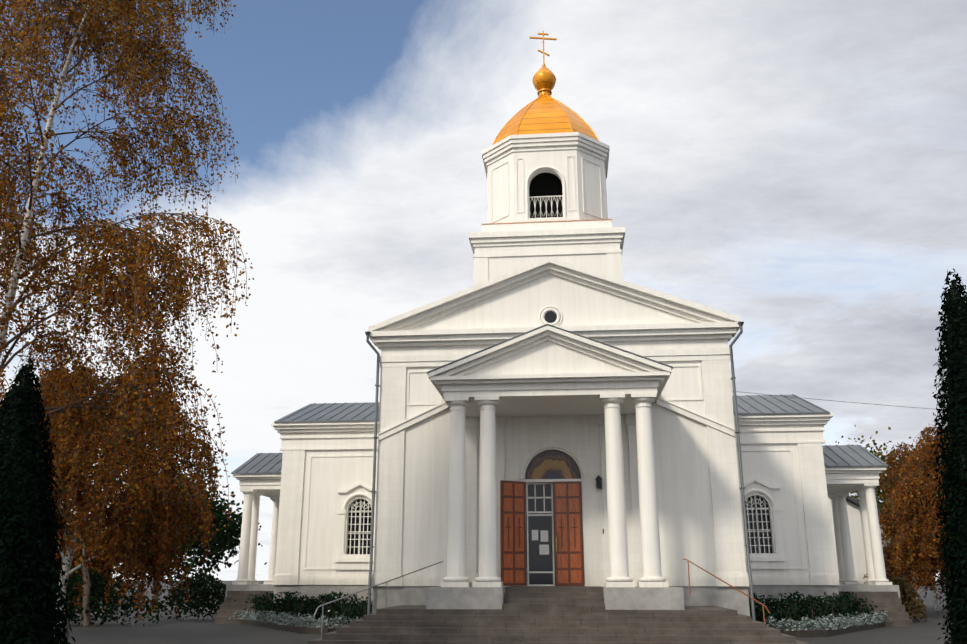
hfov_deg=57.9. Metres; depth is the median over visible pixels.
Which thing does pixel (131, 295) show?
birch
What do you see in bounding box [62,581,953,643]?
ground
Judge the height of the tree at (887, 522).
11.107 m
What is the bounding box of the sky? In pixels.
[0,0,966,580]
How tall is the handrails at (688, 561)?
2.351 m
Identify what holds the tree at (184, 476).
on the ground
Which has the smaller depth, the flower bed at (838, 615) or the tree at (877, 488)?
the flower bed at (838, 615)
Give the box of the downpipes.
[365,322,755,620]
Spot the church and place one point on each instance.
(552, 328)
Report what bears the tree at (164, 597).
on the ground
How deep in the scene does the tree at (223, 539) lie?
48.90 m
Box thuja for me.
[0,358,78,643]
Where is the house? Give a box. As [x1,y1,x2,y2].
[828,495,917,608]
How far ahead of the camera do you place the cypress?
12.50 m
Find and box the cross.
[530,31,556,65]
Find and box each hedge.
[56,567,160,626]
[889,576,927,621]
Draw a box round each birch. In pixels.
[0,0,253,526]
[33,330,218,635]
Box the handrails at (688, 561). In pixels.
[313,558,769,638]
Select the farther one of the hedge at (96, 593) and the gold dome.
the gold dome
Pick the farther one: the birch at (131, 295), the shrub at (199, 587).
the shrub at (199, 587)
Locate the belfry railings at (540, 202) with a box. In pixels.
[529,195,562,217]
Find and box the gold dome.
[493,65,598,144]
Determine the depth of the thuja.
10.98 m
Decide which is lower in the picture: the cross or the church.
the church
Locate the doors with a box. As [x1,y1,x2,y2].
[500,444,603,585]
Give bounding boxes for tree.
[55,507,127,619]
[56,417,125,626]
[106,518,215,610]
[108,466,219,602]
[156,477,266,614]
[835,425,905,511]
[863,441,941,610]
[888,424,949,593]
[916,428,952,603]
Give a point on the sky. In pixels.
(796, 170)
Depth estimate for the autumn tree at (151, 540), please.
28.97 m
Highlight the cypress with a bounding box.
[926,268,966,643]
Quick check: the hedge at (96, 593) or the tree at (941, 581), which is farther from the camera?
the tree at (941, 581)
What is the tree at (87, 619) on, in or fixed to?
on the ground
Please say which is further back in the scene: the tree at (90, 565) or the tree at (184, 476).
the tree at (184, 476)
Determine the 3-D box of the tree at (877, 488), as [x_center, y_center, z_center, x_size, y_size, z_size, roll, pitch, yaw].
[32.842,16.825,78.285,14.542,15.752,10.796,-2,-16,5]
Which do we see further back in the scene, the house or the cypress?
the house
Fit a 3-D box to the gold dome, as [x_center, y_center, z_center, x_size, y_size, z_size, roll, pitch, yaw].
[3.055,-10.339,43.440,5.356,5.470,5.356,-2,-16,5]
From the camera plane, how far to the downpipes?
31.93 m
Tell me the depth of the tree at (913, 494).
48.93 m
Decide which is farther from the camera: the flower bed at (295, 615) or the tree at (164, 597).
the tree at (164, 597)
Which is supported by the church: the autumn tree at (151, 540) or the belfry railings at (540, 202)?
the belfry railings at (540, 202)
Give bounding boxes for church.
[214,132,912,643]
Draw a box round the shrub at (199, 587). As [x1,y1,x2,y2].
[160,572,225,620]
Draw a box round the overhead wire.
[736,391,942,409]
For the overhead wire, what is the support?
attached to the church
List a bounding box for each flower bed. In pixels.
[213,591,372,633]
[748,591,892,637]
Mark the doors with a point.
(552, 477)
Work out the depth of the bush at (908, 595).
40.73 m

